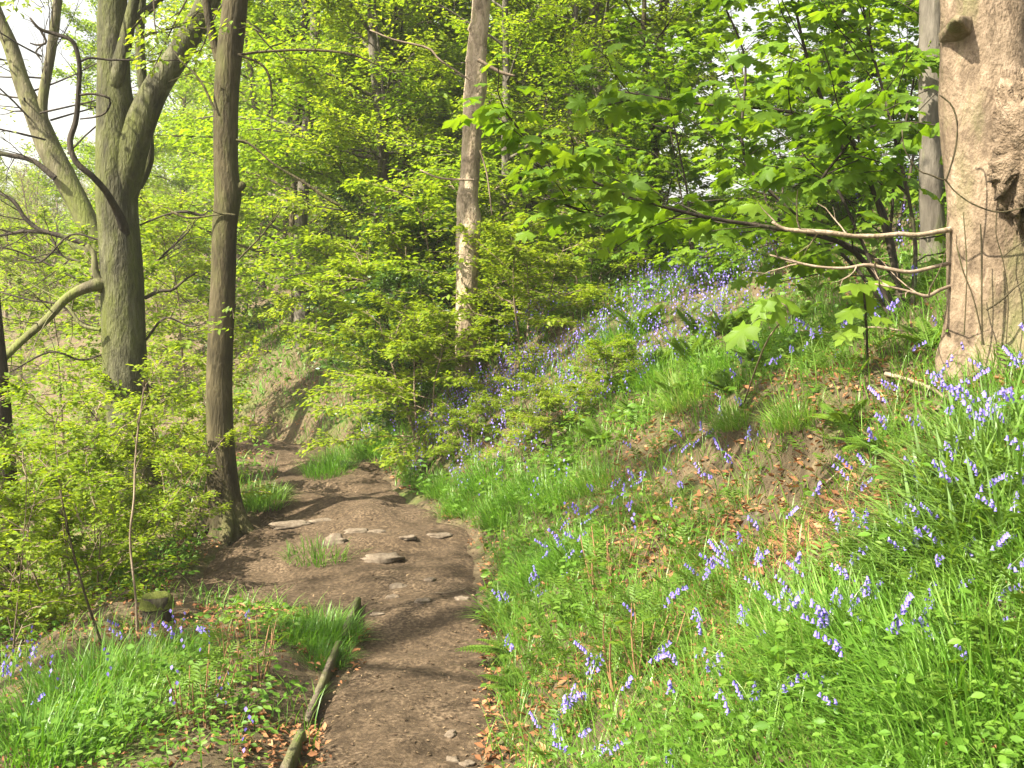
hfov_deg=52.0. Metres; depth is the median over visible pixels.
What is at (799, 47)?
tall tree
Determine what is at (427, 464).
fallen branch
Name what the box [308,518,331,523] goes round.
path stone
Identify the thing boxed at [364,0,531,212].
twin stem tree
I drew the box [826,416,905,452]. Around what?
fern
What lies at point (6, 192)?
leafy valley tree
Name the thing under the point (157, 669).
grass tuft
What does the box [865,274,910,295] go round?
fern
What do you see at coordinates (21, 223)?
leafy tree
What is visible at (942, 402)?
fallen stick
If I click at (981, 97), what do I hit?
tree
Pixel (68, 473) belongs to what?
beech sapling
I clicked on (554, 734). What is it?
bluebell
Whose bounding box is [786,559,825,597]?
bluebell
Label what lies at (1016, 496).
bluebell
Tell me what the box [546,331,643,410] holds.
lime shrub
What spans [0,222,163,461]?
beech sapling
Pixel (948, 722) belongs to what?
grass tussock
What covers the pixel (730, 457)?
bluebell
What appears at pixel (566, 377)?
bluebell carpet
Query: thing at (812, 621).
bluebell
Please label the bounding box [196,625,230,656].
bluebell
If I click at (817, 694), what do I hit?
bluebell
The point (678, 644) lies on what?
fern
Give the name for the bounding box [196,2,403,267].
twin stem tree
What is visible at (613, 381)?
fern
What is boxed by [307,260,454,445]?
dark bush
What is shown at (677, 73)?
sycamore sapling
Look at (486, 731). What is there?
leaf litter
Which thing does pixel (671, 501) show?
bluebell
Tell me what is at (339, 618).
grass tuft
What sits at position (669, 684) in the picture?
bluebell
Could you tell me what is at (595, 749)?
bluebell
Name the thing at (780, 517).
dead grass
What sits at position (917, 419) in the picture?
bluebell
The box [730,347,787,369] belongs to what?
fern
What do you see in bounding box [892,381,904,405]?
bluebell
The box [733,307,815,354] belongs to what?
grass tussock
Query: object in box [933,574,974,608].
bluebell
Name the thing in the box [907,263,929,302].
bluebell
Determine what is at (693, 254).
sycamore sapling
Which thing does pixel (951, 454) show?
bluebell
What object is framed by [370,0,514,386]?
slim tree
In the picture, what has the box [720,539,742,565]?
bluebell
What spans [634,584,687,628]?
bluebell
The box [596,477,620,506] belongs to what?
bluebell
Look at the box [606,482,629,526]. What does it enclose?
bluebell
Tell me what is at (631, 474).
bluebell
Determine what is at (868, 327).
fallen stick
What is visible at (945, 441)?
bluebell
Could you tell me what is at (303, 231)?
lime shrub
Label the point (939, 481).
strap leaf clump
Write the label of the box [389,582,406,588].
path stone
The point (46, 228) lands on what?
leafy tree
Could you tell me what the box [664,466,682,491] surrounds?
bluebell
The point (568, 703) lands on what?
bluebell
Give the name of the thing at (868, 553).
strap leaf clump
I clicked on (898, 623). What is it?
bluebell
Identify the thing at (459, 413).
lime shrub
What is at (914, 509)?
bluebell
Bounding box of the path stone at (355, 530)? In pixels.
[344,528,367,533]
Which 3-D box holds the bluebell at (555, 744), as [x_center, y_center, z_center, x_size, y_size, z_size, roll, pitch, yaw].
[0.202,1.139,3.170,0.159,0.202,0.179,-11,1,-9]
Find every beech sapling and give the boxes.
[0,206,101,429]
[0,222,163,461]
[0,372,157,625]
[0,420,185,630]
[0,422,163,608]
[0,426,109,668]
[0,454,125,634]
[0,469,145,651]
[0,489,185,660]
[2,441,218,600]
[12,207,205,492]
[12,410,101,586]
[22,374,207,570]
[32,419,207,589]
[84,364,257,522]
[86,188,264,435]
[91,174,249,392]
[104,336,277,537]
[106,427,240,569]
[164,169,290,364]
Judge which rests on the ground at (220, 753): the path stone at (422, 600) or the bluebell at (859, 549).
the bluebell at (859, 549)
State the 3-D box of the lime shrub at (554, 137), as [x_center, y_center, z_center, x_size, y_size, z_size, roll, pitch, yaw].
[1.294,-2.160,12.352,3.223,2.179,3.014,3,5,38]
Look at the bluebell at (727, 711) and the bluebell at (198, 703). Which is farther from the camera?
the bluebell at (198, 703)
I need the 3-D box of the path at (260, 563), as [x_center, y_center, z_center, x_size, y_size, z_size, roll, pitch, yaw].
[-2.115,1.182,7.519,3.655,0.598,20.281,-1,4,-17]
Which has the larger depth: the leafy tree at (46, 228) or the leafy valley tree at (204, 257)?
the leafy valley tree at (204, 257)
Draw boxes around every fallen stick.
[435,588,465,593]
[800,326,904,332]
[813,467,844,496]
[852,454,875,490]
[884,372,942,398]
[935,376,967,412]
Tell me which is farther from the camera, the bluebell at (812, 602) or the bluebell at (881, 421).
the bluebell at (881, 421)
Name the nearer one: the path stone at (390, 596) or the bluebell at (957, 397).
the bluebell at (957, 397)
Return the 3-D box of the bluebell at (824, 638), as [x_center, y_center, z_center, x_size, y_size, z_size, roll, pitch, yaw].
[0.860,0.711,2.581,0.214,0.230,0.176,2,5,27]
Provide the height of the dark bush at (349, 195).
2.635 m
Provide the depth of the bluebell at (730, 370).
5.75 m
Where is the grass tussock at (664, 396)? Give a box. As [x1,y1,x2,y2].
[627,355,716,413]
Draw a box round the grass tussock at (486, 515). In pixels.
[445,476,530,529]
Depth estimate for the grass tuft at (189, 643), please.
4.82 m
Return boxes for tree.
[0,0,212,325]
[0,0,319,540]
[0,140,82,308]
[0,147,29,314]
[0,163,44,326]
[0,164,30,296]
[0,198,47,351]
[0,297,24,641]
[1,160,73,313]
[1,171,48,311]
[2,187,44,312]
[3,183,63,310]
[8,163,35,243]
[8,172,66,310]
[12,163,82,300]
[12,173,72,299]
[13,159,83,300]
[14,182,73,297]
[24,0,211,302]
[44,135,95,306]
[61,176,94,305]
[62,161,89,259]
[65,142,150,297]
[65,216,86,303]
[75,181,93,301]
[94,0,273,293]
[138,0,460,330]
[139,139,188,296]
[142,125,207,296]
[144,2,330,285]
[147,0,418,290]
[148,0,326,302]
[152,77,251,279]
[154,88,211,286]
[155,0,410,546]
[155,76,252,294]
[156,0,446,348]
[190,0,613,308]
[192,0,484,241]
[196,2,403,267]
[197,0,537,326]
[207,24,343,279]
[236,0,501,331]
[243,92,319,278]
[283,0,581,260]
[307,0,524,296]
[314,6,494,262]
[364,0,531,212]
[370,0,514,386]
[373,0,613,311]
[374,0,669,265]
[387,0,716,267]
[404,0,679,242]
[412,0,546,242]
[465,0,732,184]
[482,2,576,236]
[487,0,590,236]
[489,0,698,210]
[494,0,770,153]
[535,0,747,260]
[559,0,744,262]
[562,54,695,274]
[650,0,791,196]
[705,72,845,276]
[740,12,893,200]
[746,0,1023,381]
[755,0,912,218]
[788,0,918,215]
[859,53,911,86]
[870,22,918,170]
[918,0,945,262]
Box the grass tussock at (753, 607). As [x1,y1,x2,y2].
[695,555,858,648]
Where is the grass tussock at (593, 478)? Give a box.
[551,446,639,499]
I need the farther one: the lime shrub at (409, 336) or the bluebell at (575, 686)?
the lime shrub at (409, 336)
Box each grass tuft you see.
[0,650,167,759]
[0,655,212,763]
[0,671,148,767]
[1,617,192,716]
[45,614,220,689]
[81,640,203,709]
[134,618,241,669]
[240,480,307,512]
[244,607,345,652]
[245,476,296,499]
[261,595,380,650]
[275,600,374,652]
[276,532,366,567]
[281,627,372,673]
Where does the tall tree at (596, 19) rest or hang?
on the ground at (220, 753)
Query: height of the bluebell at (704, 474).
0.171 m
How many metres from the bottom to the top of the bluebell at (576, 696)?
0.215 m
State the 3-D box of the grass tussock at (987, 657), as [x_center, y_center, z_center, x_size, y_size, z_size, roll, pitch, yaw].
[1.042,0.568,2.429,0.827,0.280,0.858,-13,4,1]
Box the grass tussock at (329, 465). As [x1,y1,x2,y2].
[284,445,372,480]
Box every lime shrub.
[249,209,454,347]
[283,221,512,407]
[295,288,503,472]
[302,166,556,362]
[409,210,629,372]
[412,388,513,463]
[481,370,586,458]
[501,195,656,305]
[503,105,737,288]
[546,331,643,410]
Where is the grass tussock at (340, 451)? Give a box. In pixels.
[305,437,361,461]
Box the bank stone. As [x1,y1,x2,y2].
[740,511,762,529]
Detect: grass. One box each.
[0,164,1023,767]
[551,377,971,603]
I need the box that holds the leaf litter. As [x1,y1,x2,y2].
[0,183,1023,767]
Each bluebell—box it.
[0,660,20,708]
[19,641,35,672]
[19,691,45,724]
[22,645,39,678]
[106,618,134,641]
[108,626,144,659]
[143,622,162,660]
[162,620,192,660]
[179,681,211,722]
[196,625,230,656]
[234,608,250,637]
[491,589,513,613]
[492,634,510,663]
[500,642,516,666]
[513,571,540,599]
[518,707,562,763]
[524,564,540,601]
[524,726,551,759]
[527,710,547,756]
[532,693,571,753]
[534,538,551,553]
[539,694,577,736]
[544,683,577,736]
[546,727,590,764]
[548,527,563,558]
[549,548,574,582]
[551,689,579,728]
[551,722,563,767]
[552,739,591,767]
[560,746,608,767]
[562,738,626,767]
[563,657,596,706]
[564,530,586,562]
[569,689,595,720]
[571,502,581,540]
[573,639,616,693]
[573,739,608,766]
[574,652,604,717]
[576,504,598,533]
[584,483,597,508]
[593,674,655,734]
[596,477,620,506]
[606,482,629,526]
[611,500,632,527]
[613,650,668,696]
[622,602,641,644]
[623,440,638,462]
[626,471,652,503]
[627,469,641,496]
[630,639,675,686]
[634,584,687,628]
[642,590,690,633]
[649,678,675,731]
[659,442,690,470]
[660,497,677,526]
[660,560,716,613]
[661,647,703,693]
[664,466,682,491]
[671,650,722,709]
[673,480,692,505]
[675,646,705,679]
[684,562,705,595]
[684,611,736,674]
[690,420,704,456]
[690,562,716,612]
[691,462,714,500]
[691,607,729,648]
[692,688,775,756]
[698,538,751,602]
[699,552,749,598]
[703,471,726,495]
[704,436,727,478]
[712,554,752,598]
[713,545,733,589]
[718,604,748,659]
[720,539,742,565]
[723,607,750,652]
[723,670,808,736]
[724,452,737,486]
[726,548,768,590]
[729,368,744,395]
[729,679,761,732]
[731,352,754,383]
[732,530,754,570]
[734,395,745,425]
[734,426,751,469]
[738,546,777,594]
[743,575,780,612]
[744,680,760,735]
[747,514,789,563]
[751,585,785,615]
[751,593,809,638]
[758,357,773,382]
[763,589,793,636]
[765,354,780,383]
[770,551,801,595]
[770,588,803,622]
[773,505,798,545]
[773,669,837,720]
[774,573,792,611]
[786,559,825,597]
[796,317,823,350]
[799,509,845,541]
[800,612,829,628]
[801,480,827,532]
[801,585,870,628]
[803,597,851,652]
[805,691,871,734]
[809,544,868,588]
[813,516,846,566]
[813,628,891,695]
[814,604,833,652]
[827,597,860,631]
[829,586,842,640]
[831,562,866,602]
[832,463,891,511]
[835,453,873,495]
[837,476,872,521]
[839,566,859,588]
[850,426,885,471]
[850,617,904,657]
[851,509,859,537]
[852,507,868,572]
[853,591,929,664]
[856,452,879,493]
[863,384,908,437]
[863,574,870,603]
[867,577,883,608]
[869,297,898,338]
[874,413,899,452]
[876,411,911,438]
[877,287,891,324]
[881,378,896,408]
[881,581,936,630]
[886,598,935,650]
[888,536,909,563]
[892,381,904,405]
[894,339,926,370]
[898,414,919,436]
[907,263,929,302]
[908,414,927,451]
[909,368,942,413]
[909,501,919,516]
[913,524,924,551]
[918,616,935,645]
[920,501,944,529]
[923,525,946,558]
[925,458,981,491]
[926,369,960,404]
[929,405,953,429]
[931,380,961,411]
[932,553,947,580]
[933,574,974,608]
[935,366,989,410]
[935,423,982,459]
[936,354,953,399]
[936,444,958,469]
[938,379,962,419]
[938,385,960,415]
[938,644,984,698]
[939,470,975,508]
[942,381,992,428]
[944,440,963,457]
[945,401,989,452]
[955,385,1011,424]
[956,536,975,578]
[957,383,1009,426]
[959,583,1022,615]
[960,342,973,368]
[960,397,977,451]
[964,456,988,494]
[965,553,1023,617]
[967,476,1023,509]
[968,357,1012,397]
[968,471,1007,510]
[975,492,1022,549]
[977,389,998,436]
[983,531,1010,590]
[989,350,1021,401]
[990,386,1022,439]
[991,344,1023,389]
[992,407,1017,448]
[994,490,1023,556]
[1004,434,1023,478]
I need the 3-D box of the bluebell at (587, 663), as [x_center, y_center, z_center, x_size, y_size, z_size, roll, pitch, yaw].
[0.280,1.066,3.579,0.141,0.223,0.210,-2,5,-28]
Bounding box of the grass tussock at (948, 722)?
[787,619,1023,767]
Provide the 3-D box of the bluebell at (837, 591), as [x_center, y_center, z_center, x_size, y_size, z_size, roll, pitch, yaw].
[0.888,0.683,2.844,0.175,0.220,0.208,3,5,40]
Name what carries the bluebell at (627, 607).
on the ground at (220, 753)
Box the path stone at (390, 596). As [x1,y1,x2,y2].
[385,594,398,598]
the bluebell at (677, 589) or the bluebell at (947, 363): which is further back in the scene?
the bluebell at (947, 363)
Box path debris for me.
[162,438,524,767]
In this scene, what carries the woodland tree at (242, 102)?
on the ground at (220, 753)
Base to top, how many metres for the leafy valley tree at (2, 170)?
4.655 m
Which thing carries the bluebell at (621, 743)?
on the ground at (220, 753)
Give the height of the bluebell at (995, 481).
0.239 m
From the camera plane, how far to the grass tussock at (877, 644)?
2.50 m
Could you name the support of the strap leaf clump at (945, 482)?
on the ground at (220, 753)
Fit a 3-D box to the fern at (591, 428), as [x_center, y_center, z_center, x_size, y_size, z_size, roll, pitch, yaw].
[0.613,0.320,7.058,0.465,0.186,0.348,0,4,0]
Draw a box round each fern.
[455,636,518,659]
[478,666,523,700]
[539,453,577,468]
[541,585,590,618]
[569,416,612,444]
[595,371,636,390]
[610,303,664,333]
[614,399,659,417]
[629,345,677,369]
[653,369,706,395]
[653,630,719,658]
[662,333,722,361]
[674,308,721,334]
[693,306,752,334]
[699,369,745,394]
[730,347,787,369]
[776,295,819,319]
[806,398,871,424]
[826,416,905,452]
[845,428,924,452]
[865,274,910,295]
[889,316,941,347]
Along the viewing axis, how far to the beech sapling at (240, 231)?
16.93 m
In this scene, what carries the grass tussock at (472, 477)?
on the ground at (220, 753)
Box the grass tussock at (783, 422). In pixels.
[740,376,834,433]
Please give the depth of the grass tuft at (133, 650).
4.58 m
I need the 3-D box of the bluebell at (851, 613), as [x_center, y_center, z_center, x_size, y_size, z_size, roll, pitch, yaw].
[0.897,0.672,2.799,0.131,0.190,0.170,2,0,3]
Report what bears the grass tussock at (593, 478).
on the ground at (220, 753)
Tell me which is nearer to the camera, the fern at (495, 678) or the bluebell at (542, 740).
the bluebell at (542, 740)
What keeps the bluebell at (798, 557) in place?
on the ground at (220, 753)
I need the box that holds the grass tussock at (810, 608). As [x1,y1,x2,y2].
[709,550,937,680]
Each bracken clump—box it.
[145,628,262,730]
[189,601,297,687]
[565,513,650,593]
[583,584,702,691]
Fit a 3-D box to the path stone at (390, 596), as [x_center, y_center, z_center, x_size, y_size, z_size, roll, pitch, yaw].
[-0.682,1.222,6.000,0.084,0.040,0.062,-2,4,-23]
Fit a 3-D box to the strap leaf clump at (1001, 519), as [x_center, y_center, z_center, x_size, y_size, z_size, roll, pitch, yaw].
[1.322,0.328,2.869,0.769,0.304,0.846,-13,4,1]
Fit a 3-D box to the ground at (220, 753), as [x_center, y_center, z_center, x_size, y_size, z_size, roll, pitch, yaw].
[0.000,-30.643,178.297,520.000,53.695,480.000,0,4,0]
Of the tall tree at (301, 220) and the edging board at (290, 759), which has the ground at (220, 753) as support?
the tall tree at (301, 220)
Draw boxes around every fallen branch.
[417,447,446,475]
[541,429,566,449]
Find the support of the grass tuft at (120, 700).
on the ground at (220, 753)
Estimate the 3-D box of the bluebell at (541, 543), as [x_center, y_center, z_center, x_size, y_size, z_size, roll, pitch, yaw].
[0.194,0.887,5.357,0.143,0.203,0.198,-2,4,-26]
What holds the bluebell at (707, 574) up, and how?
on the ground at (220, 753)
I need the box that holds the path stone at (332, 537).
[325,533,348,546]
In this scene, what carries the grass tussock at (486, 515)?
on the ground at (220, 753)
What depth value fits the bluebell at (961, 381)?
3.80 m
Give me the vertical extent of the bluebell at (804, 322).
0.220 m
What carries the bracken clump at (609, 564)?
on the ground at (220, 753)
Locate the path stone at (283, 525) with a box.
[268,520,311,529]
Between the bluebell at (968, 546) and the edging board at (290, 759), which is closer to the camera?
the bluebell at (968, 546)
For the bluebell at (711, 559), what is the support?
on the ground at (220, 753)
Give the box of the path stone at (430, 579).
[424,577,435,581]
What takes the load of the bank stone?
on the ground at (220, 753)
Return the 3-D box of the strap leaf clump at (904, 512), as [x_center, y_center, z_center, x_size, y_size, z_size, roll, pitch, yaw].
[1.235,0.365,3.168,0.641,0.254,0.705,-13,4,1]
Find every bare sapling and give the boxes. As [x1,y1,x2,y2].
[43,472,103,646]
[129,378,149,630]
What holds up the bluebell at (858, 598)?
on the ground at (220, 753)
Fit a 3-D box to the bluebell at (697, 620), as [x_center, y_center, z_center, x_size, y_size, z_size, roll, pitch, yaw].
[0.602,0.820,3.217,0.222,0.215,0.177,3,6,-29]
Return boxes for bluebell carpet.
[0,157,919,752]
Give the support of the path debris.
on the path at (260, 563)
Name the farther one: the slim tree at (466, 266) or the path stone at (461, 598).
the slim tree at (466, 266)
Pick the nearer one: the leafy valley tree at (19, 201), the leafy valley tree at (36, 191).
the leafy valley tree at (36, 191)
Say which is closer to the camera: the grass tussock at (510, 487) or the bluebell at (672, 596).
the bluebell at (672, 596)
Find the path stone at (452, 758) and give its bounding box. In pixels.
[446,756,459,762]
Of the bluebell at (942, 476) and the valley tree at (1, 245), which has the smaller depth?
the bluebell at (942, 476)
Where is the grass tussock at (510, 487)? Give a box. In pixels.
[476,451,572,505]
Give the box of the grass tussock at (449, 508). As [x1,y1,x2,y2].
[422,479,478,519]
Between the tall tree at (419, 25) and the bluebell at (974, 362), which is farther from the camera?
the tall tree at (419, 25)
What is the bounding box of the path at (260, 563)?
[92,430,498,767]
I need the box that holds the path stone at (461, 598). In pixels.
[454,596,469,599]
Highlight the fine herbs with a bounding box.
[349,183,1023,767]
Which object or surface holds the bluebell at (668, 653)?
on the ground at (220, 753)
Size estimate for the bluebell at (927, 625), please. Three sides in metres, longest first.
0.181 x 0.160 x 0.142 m
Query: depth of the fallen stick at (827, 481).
4.06 m
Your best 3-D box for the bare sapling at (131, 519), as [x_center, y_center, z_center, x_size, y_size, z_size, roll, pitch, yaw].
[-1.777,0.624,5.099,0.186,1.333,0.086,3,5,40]
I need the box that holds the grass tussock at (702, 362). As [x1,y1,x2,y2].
[661,334,744,383]
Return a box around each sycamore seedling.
[723,293,801,406]
[832,280,895,373]
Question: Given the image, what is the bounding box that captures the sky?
[0,0,918,245]
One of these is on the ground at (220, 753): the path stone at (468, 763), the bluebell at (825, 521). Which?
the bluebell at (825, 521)
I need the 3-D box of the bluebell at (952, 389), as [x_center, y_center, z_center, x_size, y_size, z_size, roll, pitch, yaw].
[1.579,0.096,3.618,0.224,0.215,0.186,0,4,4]
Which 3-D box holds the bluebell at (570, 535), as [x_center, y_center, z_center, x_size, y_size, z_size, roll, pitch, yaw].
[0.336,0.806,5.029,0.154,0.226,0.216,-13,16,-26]
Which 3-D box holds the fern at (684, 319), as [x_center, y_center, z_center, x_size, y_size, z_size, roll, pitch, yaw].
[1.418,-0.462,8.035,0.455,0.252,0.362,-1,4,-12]
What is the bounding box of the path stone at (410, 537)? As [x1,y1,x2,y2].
[399,534,416,540]
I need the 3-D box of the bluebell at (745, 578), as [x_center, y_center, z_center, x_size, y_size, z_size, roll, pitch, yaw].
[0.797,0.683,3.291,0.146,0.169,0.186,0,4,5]
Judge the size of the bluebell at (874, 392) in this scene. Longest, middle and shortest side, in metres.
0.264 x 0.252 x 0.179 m
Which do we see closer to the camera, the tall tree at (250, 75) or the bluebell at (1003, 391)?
the bluebell at (1003, 391)
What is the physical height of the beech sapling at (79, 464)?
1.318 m
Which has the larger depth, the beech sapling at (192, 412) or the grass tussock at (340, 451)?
the grass tussock at (340, 451)
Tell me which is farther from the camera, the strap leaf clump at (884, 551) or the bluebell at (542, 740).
the bluebell at (542, 740)
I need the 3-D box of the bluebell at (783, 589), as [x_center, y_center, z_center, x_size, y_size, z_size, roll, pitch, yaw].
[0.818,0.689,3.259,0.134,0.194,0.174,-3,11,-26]
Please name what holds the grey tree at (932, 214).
on the ground at (220, 753)
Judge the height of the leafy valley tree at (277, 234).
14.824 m
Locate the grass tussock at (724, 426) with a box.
[695,384,757,432]
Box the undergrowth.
[0,158,1023,767]
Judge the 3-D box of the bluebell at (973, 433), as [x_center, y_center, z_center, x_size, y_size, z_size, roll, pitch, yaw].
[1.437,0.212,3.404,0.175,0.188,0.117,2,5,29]
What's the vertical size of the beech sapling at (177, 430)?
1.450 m
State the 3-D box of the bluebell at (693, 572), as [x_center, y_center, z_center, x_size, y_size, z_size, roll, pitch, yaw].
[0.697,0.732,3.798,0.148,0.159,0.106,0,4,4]
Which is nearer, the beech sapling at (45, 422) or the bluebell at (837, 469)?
the bluebell at (837, 469)
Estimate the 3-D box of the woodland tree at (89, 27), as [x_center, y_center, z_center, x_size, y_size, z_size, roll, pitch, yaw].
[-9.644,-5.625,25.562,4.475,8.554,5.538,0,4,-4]
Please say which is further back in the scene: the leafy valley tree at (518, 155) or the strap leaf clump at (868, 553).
the leafy valley tree at (518, 155)
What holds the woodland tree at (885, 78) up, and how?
on the ground at (220, 753)
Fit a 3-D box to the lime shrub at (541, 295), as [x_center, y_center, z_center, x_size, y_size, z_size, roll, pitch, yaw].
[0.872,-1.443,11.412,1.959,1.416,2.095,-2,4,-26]
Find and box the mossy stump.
[139,591,175,625]
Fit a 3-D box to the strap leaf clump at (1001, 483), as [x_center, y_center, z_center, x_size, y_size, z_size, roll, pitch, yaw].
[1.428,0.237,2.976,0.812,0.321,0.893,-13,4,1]
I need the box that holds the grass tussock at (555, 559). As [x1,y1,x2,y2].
[508,517,622,578]
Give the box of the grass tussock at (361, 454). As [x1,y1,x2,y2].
[334,417,389,460]
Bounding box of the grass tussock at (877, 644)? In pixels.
[750,580,1023,748]
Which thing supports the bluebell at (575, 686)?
on the ground at (220, 753)
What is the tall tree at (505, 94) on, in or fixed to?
on the ground at (220, 753)
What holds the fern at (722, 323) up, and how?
on the ground at (220, 753)
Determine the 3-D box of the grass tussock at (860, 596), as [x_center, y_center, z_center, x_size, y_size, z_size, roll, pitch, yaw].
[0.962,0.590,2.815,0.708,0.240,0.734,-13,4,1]
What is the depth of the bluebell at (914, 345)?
4.37 m
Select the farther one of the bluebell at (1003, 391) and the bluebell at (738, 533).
the bluebell at (738, 533)
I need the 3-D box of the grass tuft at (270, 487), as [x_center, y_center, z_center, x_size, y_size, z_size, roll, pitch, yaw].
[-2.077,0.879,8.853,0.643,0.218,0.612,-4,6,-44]
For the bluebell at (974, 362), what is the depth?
3.89 m
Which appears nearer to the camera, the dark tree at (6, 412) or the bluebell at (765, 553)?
the bluebell at (765, 553)
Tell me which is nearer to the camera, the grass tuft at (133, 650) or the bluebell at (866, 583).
the bluebell at (866, 583)
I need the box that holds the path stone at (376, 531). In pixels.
[367,529,385,532]
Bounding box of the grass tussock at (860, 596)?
[753,557,976,676]
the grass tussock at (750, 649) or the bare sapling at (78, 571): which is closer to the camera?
the grass tussock at (750, 649)
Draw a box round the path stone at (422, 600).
[414,598,431,603]
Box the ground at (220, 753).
[0,187,1023,767]
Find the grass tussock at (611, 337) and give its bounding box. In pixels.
[568,302,656,352]
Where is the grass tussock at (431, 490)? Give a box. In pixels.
[412,464,457,499]
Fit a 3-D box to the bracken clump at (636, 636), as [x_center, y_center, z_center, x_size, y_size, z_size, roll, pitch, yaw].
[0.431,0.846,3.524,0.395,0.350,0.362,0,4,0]
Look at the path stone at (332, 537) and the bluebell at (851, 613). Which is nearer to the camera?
the bluebell at (851, 613)
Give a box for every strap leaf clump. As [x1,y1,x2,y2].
[456,564,536,626]
[806,489,967,578]
[816,432,1023,544]
[816,461,984,556]
[823,479,1022,600]
[843,388,1023,490]
[851,388,1023,501]
[855,446,1023,577]
[875,433,1023,541]
[885,353,1023,445]
[888,379,1023,480]
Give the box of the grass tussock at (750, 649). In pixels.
[676,577,884,699]
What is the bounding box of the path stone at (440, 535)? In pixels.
[427,532,452,538]
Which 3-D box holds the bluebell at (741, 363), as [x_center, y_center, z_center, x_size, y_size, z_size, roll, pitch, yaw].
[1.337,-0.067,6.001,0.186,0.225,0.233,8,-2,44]
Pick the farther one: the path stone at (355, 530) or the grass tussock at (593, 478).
the path stone at (355, 530)
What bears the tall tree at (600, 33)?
on the ground at (220, 753)
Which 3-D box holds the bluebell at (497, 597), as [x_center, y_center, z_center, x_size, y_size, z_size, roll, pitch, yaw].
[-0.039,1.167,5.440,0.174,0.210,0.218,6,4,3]
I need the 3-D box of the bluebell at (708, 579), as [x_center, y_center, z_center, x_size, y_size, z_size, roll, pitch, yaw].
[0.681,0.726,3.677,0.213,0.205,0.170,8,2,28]
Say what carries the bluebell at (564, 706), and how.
on the ground at (220, 753)
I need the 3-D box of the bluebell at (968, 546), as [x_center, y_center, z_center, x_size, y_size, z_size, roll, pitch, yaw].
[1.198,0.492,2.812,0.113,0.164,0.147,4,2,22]
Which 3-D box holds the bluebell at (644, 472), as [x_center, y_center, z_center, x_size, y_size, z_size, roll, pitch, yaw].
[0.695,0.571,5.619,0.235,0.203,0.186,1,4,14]
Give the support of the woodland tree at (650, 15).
on the ground at (220, 753)
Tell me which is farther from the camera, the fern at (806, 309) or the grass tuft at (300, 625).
the fern at (806, 309)
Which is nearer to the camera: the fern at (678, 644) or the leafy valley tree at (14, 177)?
the fern at (678, 644)
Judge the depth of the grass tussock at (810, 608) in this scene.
2.93 m
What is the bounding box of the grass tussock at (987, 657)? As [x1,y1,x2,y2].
[807,565,1023,738]
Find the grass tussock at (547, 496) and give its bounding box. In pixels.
[502,460,599,516]
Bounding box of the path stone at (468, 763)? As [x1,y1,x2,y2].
[459,759,475,766]
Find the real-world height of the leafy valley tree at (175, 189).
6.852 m
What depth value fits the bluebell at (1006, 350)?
3.83 m
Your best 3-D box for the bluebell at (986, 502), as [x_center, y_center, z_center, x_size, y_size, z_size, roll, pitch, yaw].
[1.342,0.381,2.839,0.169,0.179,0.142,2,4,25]
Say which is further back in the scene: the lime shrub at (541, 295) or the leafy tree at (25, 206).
the leafy tree at (25, 206)
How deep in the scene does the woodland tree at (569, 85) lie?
12.73 m
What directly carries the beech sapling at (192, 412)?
on the ground at (220, 753)
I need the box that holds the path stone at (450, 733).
[444,729,456,737]
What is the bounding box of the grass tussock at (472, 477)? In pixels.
[429,441,526,495]
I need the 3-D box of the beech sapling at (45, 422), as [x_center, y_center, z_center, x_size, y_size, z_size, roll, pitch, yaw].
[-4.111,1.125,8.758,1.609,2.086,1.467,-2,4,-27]
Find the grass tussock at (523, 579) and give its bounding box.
[481,535,561,593]
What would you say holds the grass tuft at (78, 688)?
on the ground at (220, 753)
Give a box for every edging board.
[280,729,305,767]
[305,640,342,732]
[340,597,360,641]
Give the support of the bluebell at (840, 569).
on the ground at (220, 753)
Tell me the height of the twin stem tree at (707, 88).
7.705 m
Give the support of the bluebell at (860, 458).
on the ground at (220, 753)
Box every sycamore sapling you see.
[441,0,946,323]
[515,37,756,281]
[564,0,823,276]
[647,0,945,271]
[749,0,946,231]
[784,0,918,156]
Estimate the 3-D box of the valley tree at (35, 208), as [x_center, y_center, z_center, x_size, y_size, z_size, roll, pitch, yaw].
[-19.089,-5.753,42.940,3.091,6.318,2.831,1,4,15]
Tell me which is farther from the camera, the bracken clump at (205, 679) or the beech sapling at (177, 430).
the beech sapling at (177, 430)
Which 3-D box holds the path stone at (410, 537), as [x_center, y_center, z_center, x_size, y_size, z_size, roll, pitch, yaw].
[-0.703,1.034,7.066,0.117,0.036,0.071,-2,4,-23]
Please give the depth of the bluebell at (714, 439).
5.30 m
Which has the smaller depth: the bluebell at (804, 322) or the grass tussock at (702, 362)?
the bluebell at (804, 322)
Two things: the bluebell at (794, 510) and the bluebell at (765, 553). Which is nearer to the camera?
the bluebell at (765, 553)
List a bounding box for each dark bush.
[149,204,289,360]
[292,188,394,333]
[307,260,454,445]
[336,183,501,370]
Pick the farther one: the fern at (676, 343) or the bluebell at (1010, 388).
the fern at (676, 343)
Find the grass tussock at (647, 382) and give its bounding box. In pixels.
[618,339,689,393]
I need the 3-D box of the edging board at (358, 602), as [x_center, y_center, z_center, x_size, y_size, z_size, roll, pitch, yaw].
[-0.846,1.265,5.532,0.030,0.139,0.688,0,4,-2]
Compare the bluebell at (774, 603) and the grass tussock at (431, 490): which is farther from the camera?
the grass tussock at (431, 490)
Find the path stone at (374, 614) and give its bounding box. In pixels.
[369,612,384,616]
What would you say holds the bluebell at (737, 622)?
on the ground at (220, 753)
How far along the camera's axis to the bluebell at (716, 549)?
3.61 m
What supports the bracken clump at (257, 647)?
on the ground at (220, 753)

